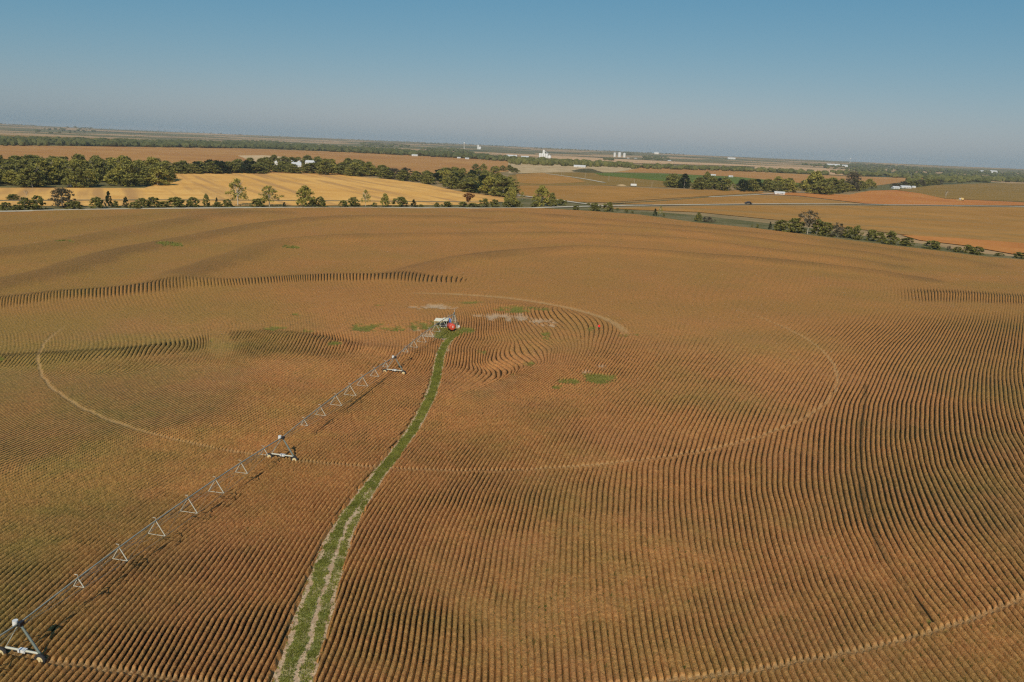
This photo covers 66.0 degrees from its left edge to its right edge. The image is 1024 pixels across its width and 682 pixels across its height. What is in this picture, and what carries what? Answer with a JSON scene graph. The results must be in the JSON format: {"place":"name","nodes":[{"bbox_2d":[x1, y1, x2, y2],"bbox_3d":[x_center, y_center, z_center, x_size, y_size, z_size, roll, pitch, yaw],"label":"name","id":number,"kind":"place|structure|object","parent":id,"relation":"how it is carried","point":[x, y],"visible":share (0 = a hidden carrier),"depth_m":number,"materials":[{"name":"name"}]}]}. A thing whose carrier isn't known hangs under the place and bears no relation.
{"place":"outdoors","nodes":[
{"label":"outdoors","id":0,"kind":"place"},
{"bbox_2d":[0,199,466,201],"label":"road","id":1,"kind":"structure","parent":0,"point":[274,200],"depth_m":597.81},
{"bbox_2d":[0,173,503,205],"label":"stubble field","id":2,"kind":"structure","parent":0,"point":[213,186],"depth_m":712.50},
{"bbox_2d":[144,166,174,184],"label":"broadleaf tree","id":3,"kind":"object","parent":2,"relation":"on","point":[157,171],"visible":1,"depth_m":709.95,"materials":[{"name":"green plant"}]},
{"bbox_2d":[0,145,508,174],"bbox_3d":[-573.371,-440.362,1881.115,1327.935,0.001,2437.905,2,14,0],"label":"soybean plain","id":4,"kind":"structure","parent":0,"point":[421,164],"depth_m":1853.20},
{"bbox_2d":[170,162,188,173],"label":"broadleaf tree","id":5,"kind":"object","parent":4,"relation":"on","point":[178,167],"visible":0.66,"depth_m":927.70,"materials":[{"name":"green plant"}]},
{"bbox_2d":[186,163,203,173],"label":"broadleaf tree","id":6,"kind":"object","parent":4,"relation":"on","point":[195,167],"visible":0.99,"depth_m":937.11,"materials":[{"name":"green plant"}]},
{"bbox_2d":[201,161,222,173],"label":"broadleaf tree","id":7,"kind":"object","parent":4,"relation":"on","point":[210,165],"visible":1,"depth_m":957.21,"materials":[{"name":"green plant"}]},
{"bbox_2d":[216,161,230,173],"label":"cedar tree","id":8,"kind":"object","parent":4,"relation":"on","point":[223,165],"visible":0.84,"depth_m":969.44,"materials":[{"name":"green plant"}]},
{"bbox_2d":[238,160,254,172],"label":"cedar tree","id":9,"kind":"object","parent":4,"relation":"on","point":[245,165],"visible":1,"depth_m":997.59,"materials":[{"name":"green plant"}]},
{"bbox_2d":[242,163,268,173],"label":"broadleaf tree","id":10,"kind":"object","parent":4,"relation":"on","point":[256,166],"visible":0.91,"depth_m":1008.59,"materials":[{"name":"green plant"}]},
{"bbox_2d":[263,159,275,171],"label":"broadleaf tree","id":11,"kind":"object","parent":4,"relation":"on","point":[271,165],"visible":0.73,"depth_m":1077.67,"materials":[{"name":"green plant"}]},
{"bbox_2d":[284,164,301,172],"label":"broadleaf tree","id":12,"kind":"object","parent":4,"relation":"on","point":[293,168],"visible":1,"depth_m":1063.27,"materials":[{"name":"green plant"}]},
{"bbox_2d":[300,163,320,172],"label":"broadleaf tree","id":13,"kind":"object","parent":4,"relation":"on","point":[309,167],"visible":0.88,"depth_m":1088.88,"materials":[{"name":"green plant"}]},
{"bbox_2d":[315,158,335,174],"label":"broadleaf tree","id":14,"kind":"object","parent":4,"relation":"on","point":[323,164],"visible":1,"depth_m":1052.80,"materials":[{"name":"green plant"}]},
{"bbox_2d":[335,162,349,174],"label":"broadleaf tree","id":15,"kind":"object","parent":4,"relation":"on","point":[340,167],"visible":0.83,"depth_m":1085.03,"materials":[{"name":"green plant"}]},
{"bbox_2d":[238,155,301,163],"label":"pale stubble strip","id":16,"kind":"object","parent":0,"point":[255,157],"visible":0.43,"depth_m":1813.07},
{"bbox_2d":[271,337,455,681],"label":"dirt path","id":17,"kind":"structure","parent":0,"point":[308,645],"depth_m":83.42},
{"bbox_2d":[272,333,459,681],"bbox_3d":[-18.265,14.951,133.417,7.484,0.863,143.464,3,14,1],"label":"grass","id":18,"kind":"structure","parent":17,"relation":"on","point":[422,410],"depth_m":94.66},
{"bbox_2d":[0,207,1023,681],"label":"soybean field","id":19,"kind":"structure","parent":0,"point":[764,455],"depth_m":126.75,"materials":[{"name":"plant"}]},
{"bbox_2d":[0,310,459,663],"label":"pivot irrigator","id":20,"kind":"object","parent":19,"relation":"on","point":[39,657],"visible":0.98,"depth_m":92.03,"materials":[{"name":"metal"}]},
{"bbox_2d":[0,240,613,388],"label":"weeds","id":21,"kind":"object","parent":19,"relation":"on","point":[397,327],"visible":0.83,"depth_m":204.28,"materials":[{"name":"green plant"}]},
{"bbox_2d":[0,124,1023,256],"bbox_3d":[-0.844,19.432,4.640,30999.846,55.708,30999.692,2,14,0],"label":"farmland","id":22,"kind":"object","parent":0,"point":[6,129],"visible":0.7,"depth_m":5549.28,"materials":[{"name":"plant"}]},
{"bbox_2d":[0,164,18,182],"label":"broadleaf tree","id":23,"kind":"object","parent":22,"relation":"on","point":[8,167],"visible":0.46,"depth_m":651.45,"materials":[{"name":"green plant"}]},
{"bbox_2d":[0,170,19,183],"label":"broadleaf tree","id":24,"kind":"object","parent":22,"relation":"on","point":[9,176],"visible":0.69,"depth_m":640.05,"materials":[{"name":"green plant"}]},
{"bbox_2d":[14,159,29,168],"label":"broadleaf tree","id":25,"kind":"object","parent":22,"relation":"on","point":[21,164],"visible":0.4,"depth_m":692.15,"materials":[{"name":"green plant"}]},
{"bbox_2d":[13,165,51,187],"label":"broadleaf tree","id":26,"kind":"object","parent":22,"relation":"on","point":[32,175],"visible":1,"depth_m":622.51,"materials":[{"name":"green plant"}]},
{"bbox_2d":[36,160,62,182],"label":"broadleaf tree","id":27,"kind":"object","parent":22,"relation":"on","point":[43,165],"visible":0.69,"depth_m":665.11,"materials":[{"name":"green plant"}]},
{"bbox_2d":[51,158,64,179],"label":"broadleaf tree","id":28,"kind":"object","parent":22,"relation":"on","point":[57,163],"visible":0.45,"depth_m":695.75,"materials":[{"name":"green plant"}]},
{"bbox_2d":[56,163,75,183],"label":"broadleaf tree","id":29,"kind":"object","parent":22,"relation":"on","point":[64,167],"visible":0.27,"depth_m":674.38,"materials":[{"name":"green plant"}]},
{"bbox_2d":[61,162,91,187],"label":"broadleaf tree","id":30,"kind":"object","parent":22,"relation":"on","point":[71,173],"visible":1,"depth_m":642.32,"materials":[{"name":"green plant"}]},
{"bbox_2d":[77,169,100,185],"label":"broadleaf tree","id":31,"kind":"object","parent":22,"relation":"on","point":[93,179],"visible":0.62,"depth_m":670.42,"materials":[{"name":"green plant"}]},
{"bbox_2d":[91,158,111,181],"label":"broadleaf tree","id":32,"kind":"object","parent":22,"relation":"on","point":[99,168],"visible":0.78,"depth_m":722.40,"materials":[{"name":"green plant"}]},
{"bbox_2d":[103,167,131,185],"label":"broadleaf tree","id":33,"kind":"object","parent":22,"relation":"on","point":[112,172],"visible":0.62,"depth_m":685.36,"materials":[{"name":"green plant"}]},
{"bbox_2d":[112,161,146,186],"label":"broadleaf tree","id":34,"kind":"object","parent":22,"relation":"on","point":[129,166],"visible":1,"depth_m":680.49,"materials":[{"name":"green plant"}]},
{"bbox_2d":[134,167,162,183],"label":"broadleaf tree","id":35,"kind":"object","parent":22,"relation":"on","point":[145,170],"visible":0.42,"depth_m":715.64,"materials":[{"name":"green plant"}]},
{"bbox_2d":[143,156,159,165],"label":"broadleaf tree","id":36,"kind":"object","parent":22,"relation":"on","point":[149,161],"visible":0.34,"depth_m":823.05,"materials":[{"name":"green plant"}]},
{"bbox_2d":[0,135,517,160],"bbox_3d":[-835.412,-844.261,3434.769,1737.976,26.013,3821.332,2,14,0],"label":"woods","id":37,"kind":"object","parent":22,"relation":"on","point":[60,141],"visible":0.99,"depth_m":2777.58,"materials":[{"name":"green plant"}]},
{"bbox_2d":[0,123,674,160],"bbox_3d":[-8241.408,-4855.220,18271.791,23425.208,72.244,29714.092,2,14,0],"label":"distant trees","id":38,"kind":"object","parent":22,"relation":"on","point":[655,157],"visible":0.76,"depth_m":6521.99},
{"bbox_2d":[343,164,366,175],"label":"broadleaf tree","id":39,"kind":"object","parent":22,"relation":"on","point":[353,167],"visible":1,"depth_m":1052.96,"materials":[{"name":"green plant"}]},
{"bbox_2d":[361,164,377,175],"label":"broadleaf tree","id":40,"kind":"object","parent":22,"relation":"on","point":[370,167],"visible":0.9,"depth_m":1082.43,"materials":[{"name":"green plant"}]},
{"bbox_2d":[395,170,411,180],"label":"broadleaf tree","id":41,"kind":"object","parent":22,"relation":"on","point":[403,174],"visible":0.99,"depth_m":988.97,"materials":[{"name":"green plant"}]},
{"bbox_2d":[408,171,422,181],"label":"broadleaf tree","id":42,"kind":"object","parent":22,"relation":"on","point":[414,176],"visible":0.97,"depth_m":984.13,"materials":[{"name":"green plant"}]},
{"bbox_2d":[421,173,436,183],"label":"broadleaf tree","id":43,"kind":"object","parent":22,"relation":"on","point":[428,179],"visible":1,"depth_m":934.32,"materials":[{"name":"green plant"}]},
{"bbox_2d":[442,173,460,188],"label":"broadleaf tree","id":44,"kind":"object","parent":22,"relation":"on","point":[452,178],"visible":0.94,"depth_m":861.70,"materials":[{"name":"green plant"}]},
{"bbox_2d":[454,179,481,191],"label":"broadleaf tree","id":45,"kind":"object","parent":22,"relation":"on","point":[467,183],"visible":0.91,"depth_m":810.26,"materials":[{"name":"green plant"}]},
{"bbox_2d":[473,174,490,192],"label":"cedar tree","id":46,"kind":"object","parent":22,"relation":"on","point":[481,177],"visible":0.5,"depth_m":801.32,"materials":[{"name":"green plant"}]},
{"bbox_2d":[478,176,498,194],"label":"broadleaf tree","id":47,"kind":"object","parent":22,"relation":"on","point":[490,180],"visible":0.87,"depth_m":777.28,"materials":[{"name":"green plant"}]},
{"bbox_2d":[490,176,516,196],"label":"broadleaf tree","id":48,"kind":"object","parent":22,"relation":"on","point":[502,182],"visible":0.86,"depth_m":760.14,"materials":[{"name":"green plant"}]},
{"bbox_2d":[666,175,680,187],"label":"broadleaf tree","id":49,"kind":"object","parent":22,"relation":"on","point":[672,180],"visible":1,"depth_m":1134.66,"materials":[{"name":"green plant"}]},
{"bbox_2d":[678,173,691,187],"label":"cedar tree","id":50,"kind":"object","parent":22,"relation":"on","point":[682,179],"visible":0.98,"depth_m":1125.97,"materials":[{"name":"green plant"}]},
{"bbox_2d":[704,176,719,188],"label":"broadleaf tree","id":51,"kind":"object","parent":22,"relation":"on","point":[713,179],"visible":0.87,"depth_m":1130.91,"materials":[{"name":"green plant"}]},
{"bbox_2d":[507,157,1023,182],"bbox_3d":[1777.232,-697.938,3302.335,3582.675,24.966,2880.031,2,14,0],"label":"creek trees","id":52,"kind":"object","parent":22,"relation":"on","point":[544,161],"visible":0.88,"depth_m":2527.01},
{"bbox_2d":[759,179,773,190],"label":"broadleaf tree","id":53,"kind":"object","parent":22,"relation":"on","point":[767,184],"visible":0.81,"depth_m":1143.81,"materials":[{"name":"green plant"}]},
{"bbox_2d":[769,182,785,191],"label":"broadleaf tree","id":54,"kind":"object","parent":22,"relation":"on","point":[773,187],"visible":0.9,"depth_m":1121.34,"materials":[{"name":"green plant"}]},
{"bbox_2d":[780,179,799,192],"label":"broadleaf tree","id":55,"kind":"object","parent":22,"relation":"on","point":[790,184],"visible":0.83,"depth_m":1134.11,"materials":[{"name":"green plant"}]},
{"bbox_2d":[802,170,823,190],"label":"broadleaf tree","id":56,"kind":"object","parent":22,"relation":"on","point":[814,176],"visible":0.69,"depth_m":1197.21,"materials":[{"name":"green plant"}]},
{"bbox_2d":[829,178,843,192],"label":"broadleaf tree","id":57,"kind":"object","parent":22,"relation":"on","point":[835,181],"visible":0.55,"depth_m":1177.27,"materials":[{"name":"green plant"}]},
{"bbox_2d":[845,171,861,190],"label":"broadleaf tree","id":58,"kind":"object","parent":22,"relation":"on","point":[855,174],"visible":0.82,"depth_m":1287.89,"materials":[{"name":"green plant"}]},
{"bbox_2d":[802,163,1023,176],"bbox_3d":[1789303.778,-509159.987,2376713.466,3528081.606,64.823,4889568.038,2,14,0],"label":"horizon woods","id":59,"kind":"object","parent":22,"relation":"on","point":[857,167],"visible":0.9,"depth_m":4882.93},
{"bbox_2d":[0,198,1023,258],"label":"verge","id":60,"kind":"structure","parent":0,"point":[526,202],"depth_m":579.25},
{"bbox_2d":[0,202,13,210],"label":"bush","id":61,"kind":"object","parent":60,"relation":"on","point":[5,206],"visible":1,"depth_m":447.24,"materials":[{"name":"green plant"}]},
{"bbox_2d":[17,197,36,209],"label":"bush","id":62,"kind":"object","parent":60,"relation":"on","point":[23,202],"visible":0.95,"depth_m":454.83,"materials":[{"name":"green plant"}]},
{"bbox_2d":[29,195,47,209],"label":"bush","id":63,"kind":"object","parent":60,"relation":"on","point":[39,200],"visible":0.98,"depth_m":460.41,"materials":[{"name":"green plant"}]},
{"bbox_2d":[47,187,75,207],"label":"broadleaf tree","id":64,"kind":"object","parent":60,"relation":"on","point":[59,193],"visible":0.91,"depth_m":477.31,"materials":[{"name":"green plant"}]},
{"bbox_2d":[64,201,82,208],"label":"bush","id":65,"kind":"object","parent":60,"relation":"on","point":[72,204],"visible":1,"depth_m":470.01,"materials":[{"name":"green plant"}]},
{"bbox_2d":[88,197,103,208],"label":"bush","id":66,"kind":"object","parent":60,"relation":"on","point":[98,203],"visible":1,"depth_m":481.89,"materials":[{"name":"green plant"}]},
{"bbox_2d":[146,197,160,207],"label":"bush","id":67,"kind":"object","parent":60,"relation":"on","point":[152,202],"visible":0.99,"depth_m":501.70,"materials":[{"name":"green plant"}]},
{"bbox_2d":[167,197,184,207],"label":"bush","id":68,"kind":"object","parent":60,"relation":"on","point":[176,202],"visible":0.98,"depth_m":507.61,"materials":[{"name":"green plant"}]},
{"bbox_2d":[185,197,199,206],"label":"bush","id":69,"kind":"object","parent":60,"relation":"on","point":[190,201],"visible":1,"depth_m":517.05,"materials":[{"name":"green plant"}]},
{"bbox_2d":[225,177,248,204],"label":"cottonwood tree","id":70,"kind":"object","parent":60,"relation":"on","point":[238,190],"visible":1,"depth_m":541.77,"materials":[{"name":"green plant"}]},
{"bbox_2d":[250,198,265,206],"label":"bush","id":71,"kind":"object","parent":60,"relation":"on","point":[259,201],"visible":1,"depth_m":539.92,"materials":[{"name":"green plant"}]},
{"bbox_2d":[258,185,283,205],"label":"cottonwood tree","id":72,"kind":"object","parent":60,"relation":"on","point":[268,192],"visible":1,"depth_m":546.84,"materials":[{"name":"green plant"}]},
{"bbox_2d":[295,185,315,205],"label":"broadleaf tree","id":73,"kind":"object","parent":60,"relation":"on","point":[303,190],"visible":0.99,"depth_m":558.06,"materials":[{"name":"green plant"}]},
{"bbox_2d":[346,197,360,205],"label":"bush","id":74,"kind":"object","parent":60,"relation":"on","point":[353,200],"visible":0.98,"depth_m":578.38,"materials":[{"name":"green plant"}]},
{"bbox_2d":[391,196,407,206],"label":"bush","id":75,"kind":"object","parent":60,"relation":"on","point":[402,200],"visible":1,"depth_m":594.30,"materials":[{"name":"green plant"}]},
{"bbox_2d":[504,187,519,205],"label":"broadleaf tree","id":76,"kind":"object","parent":60,"relation":"on","point":[512,193],"visible":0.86,"depth_m":640.93,"materials":[{"name":"green plant"}]},
{"bbox_2d":[532,185,549,205],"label":"broadleaf tree","id":77,"kind":"object","parent":60,"relation":"on","point":[543,191],"visible":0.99,"depth_m":662.40,"materials":[{"name":"green plant"}]},
{"bbox_2d":[546,192,557,206],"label":"broadleaf tree","id":78,"kind":"object","parent":60,"relation":"on","point":[552,197],"visible":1,"depth_m":660.93,"materials":[{"name":"green plant"}]},
{"bbox_2d":[773,219,787,229],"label":"bush","id":79,"kind":"object","parent":60,"relation":"on","point":[778,224],"visible":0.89,"depth_m":531.51,"materials":[{"name":"green plant"}]},
{"bbox_2d":[781,218,806,232],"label":"bush","id":80,"kind":"object","parent":60,"relation":"on","point":[796,224],"visible":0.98,"depth_m":520.87,"materials":[{"name":"green plant"}]},
{"bbox_2d":[799,210,820,233],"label":"broadleaf tree","id":81,"kind":"object","parent":60,"relation":"on","point":[808,220],"visible":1,"depth_m":514.18,"materials":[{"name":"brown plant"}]},
{"bbox_2d":[811,219,824,234],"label":"bush","id":82,"kind":"object","parent":60,"relation":"on","point":[815,226],"visible":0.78,"depth_m":518.40,"materials":[{"name":"green plant"}]},
{"bbox_2d":[818,222,837,236],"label":"bush","id":83,"kind":"object","parent":60,"relation":"on","point":[825,231],"visible":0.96,"depth_m":509.30,"materials":[{"name":"green plant"}]},
{"bbox_2d":[828,222,844,236],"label":"bush","id":84,"kind":"object","parent":60,"relation":"on","point":[838,231],"visible":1,"depth_m":504.10,"materials":[{"name":"green plant"}]},
{"bbox_2d":[848,225,863,239],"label":"broadleaf tree","id":85,"kind":"object","parent":60,"relation":"on","point":[856,231],"visible":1,"depth_m":493.90,"materials":[{"name":"green plant"}]},
{"bbox_2d":[866,229,879,240],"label":"bush","id":86,"kind":"object","parent":60,"relation":"on","point":[871,233],"visible":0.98,"depth_m":490.55,"materials":[{"name":"green plant"}]},
{"bbox_2d":[882,230,900,244],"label":"broadleaf tree","id":87,"kind":"object","parent":60,"relation":"on","point":[893,234],"visible":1,"depth_m":474.38,"materials":[{"name":"green plant"}]},
{"bbox_2d":[899,237,915,245],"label":"bush","id":88,"kind":"object","parent":60,"relation":"on","point":[906,242],"visible":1,"depth_m":470.29,"materials":[{"name":"green plant"}]},
{"bbox_2d":[923,240,940,249],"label":"bush","id":89,"kind":"object","parent":60,"relation":"on","point":[934,244],"visible":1,"depth_m":459.07,"materials":[{"name":"green plant"}]},
{"bbox_2d":[970,246,985,254],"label":"bush","id":90,"kind":"object","parent":60,"relation":"on","point":[974,250],"visible":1,"depth_m":440.80,"materials":[{"name":"green plant"}]},
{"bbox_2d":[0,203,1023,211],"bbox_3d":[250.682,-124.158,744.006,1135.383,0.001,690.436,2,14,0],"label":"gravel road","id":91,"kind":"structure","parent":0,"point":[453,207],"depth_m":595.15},
{"bbox_2d":[0,0,1023,168],"label":"sky","id":92,"kind":"structure","parent":0,"point":[920,82],"materials":[{"name":"blue"}]},
{"bbox_2d":[516,173,584,183],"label":"field","id":93,"kind":"structure","parent":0,"point":[537,178],"depth_m":1239.53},
{"bbox_2d":[508,163,631,172],"bbox_3d":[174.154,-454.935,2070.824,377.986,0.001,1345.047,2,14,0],"label":"field","id":94,"kind":"structure","parent":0,"point":[527,168],"depth_m":1963.85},
{"bbox_2d":[571,169,602,172],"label":"mound","id":95,"kind":"object","parent":94,"relation":"on","point":[587,170],"visible":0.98,"depth_m":1718.15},
{"bbox_2d":[509,172,666,186],"bbox_3d":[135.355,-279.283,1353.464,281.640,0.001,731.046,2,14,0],"label":"pasture","id":96,"kind":"structure","parent":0,"point":[610,180],"depth_m":1292.16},
{"bbox_2d":[517,186,762,201],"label":"tan bean field","id":97,"kind":"structure","parent":0,"point":[595,193],"depth_m":930.43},
{"bbox_2d":[691,177,710,189],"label":"broadleaf tree","id":98,"kind":"object","parent":97,"relation":"on","point":[698,182],"visible":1,"depth_m":1100.60,"materials":[{"name":"green plant"}]},
{"bbox_2d":[716,177,735,190],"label":"broadleaf tree","id":99,"kind":"object","parent":97,"relation":"on","point":[726,184],"visible":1,"depth_m":1098.33,"materials":[{"name":"green plant"}]},
{"bbox_2d":[741,179,760,190],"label":"broadleaf tree","id":100,"kind":"object","parent":97,"relation":"on","point":[754,185],"visible":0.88,"depth_m":1115.74,"materials":[{"name":"green plant"}]},
{"bbox_2d":[492,153,837,170],"bbox_3d":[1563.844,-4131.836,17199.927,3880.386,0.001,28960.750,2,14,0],"label":"bean field","id":101,"kind":"structure","parent":0,"point":[640,161],"depth_m":4177.60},
{"bbox_2d":[596,172,797,184],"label":"green field","id":102,"kind":"structure","parent":0,"point":[660,176],"depth_m":1649.21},
{"bbox_2d":[617,195,859,204],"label":"tan field","id":103,"kind":"structure","parent":0,"point":[755,199],"depth_m":886.86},
{"bbox_2d":[619,167,922,184],"bbox_3d":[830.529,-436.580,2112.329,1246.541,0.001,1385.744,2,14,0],"label":"red bean field","id":104,"kind":"structure","parent":0,"point":[798,178],"depth_m":2184.18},
{"bbox_2d":[605,205,1023,242],"bbox_3d":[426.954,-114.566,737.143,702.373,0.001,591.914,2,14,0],"label":"broad tan field","id":105,"kind":"structure","parent":0,"point":[1004,224],"depth_m":695.55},
{"bbox_2d":[759,190,1023,204],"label":"red stubble field","id":106,"kind":"structure","parent":0,"point":[888,197],"depth_m":1080.25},
{"bbox_2d":[813,179,833,194],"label":"broadleaf tree","id":107,"kind":"object","parent":106,"relation":"on","point":[821,188],"visible":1,"depth_m":1114.21,"materials":[{"name":"green plant"}]},
{"bbox_2d":[898,183,1023,201],"bbox_3d":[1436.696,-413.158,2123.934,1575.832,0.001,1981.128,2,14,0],"label":"olive bean field","id":108,"kind":"structure","parent":0,"point":[999,191],"depth_m":1528.73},
{"bbox_2d":[904,235,1023,254],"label":"reddish strip","id":109,"kind":"object","parent":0,"point":[1009,247],"visible":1,"depth_m":503.89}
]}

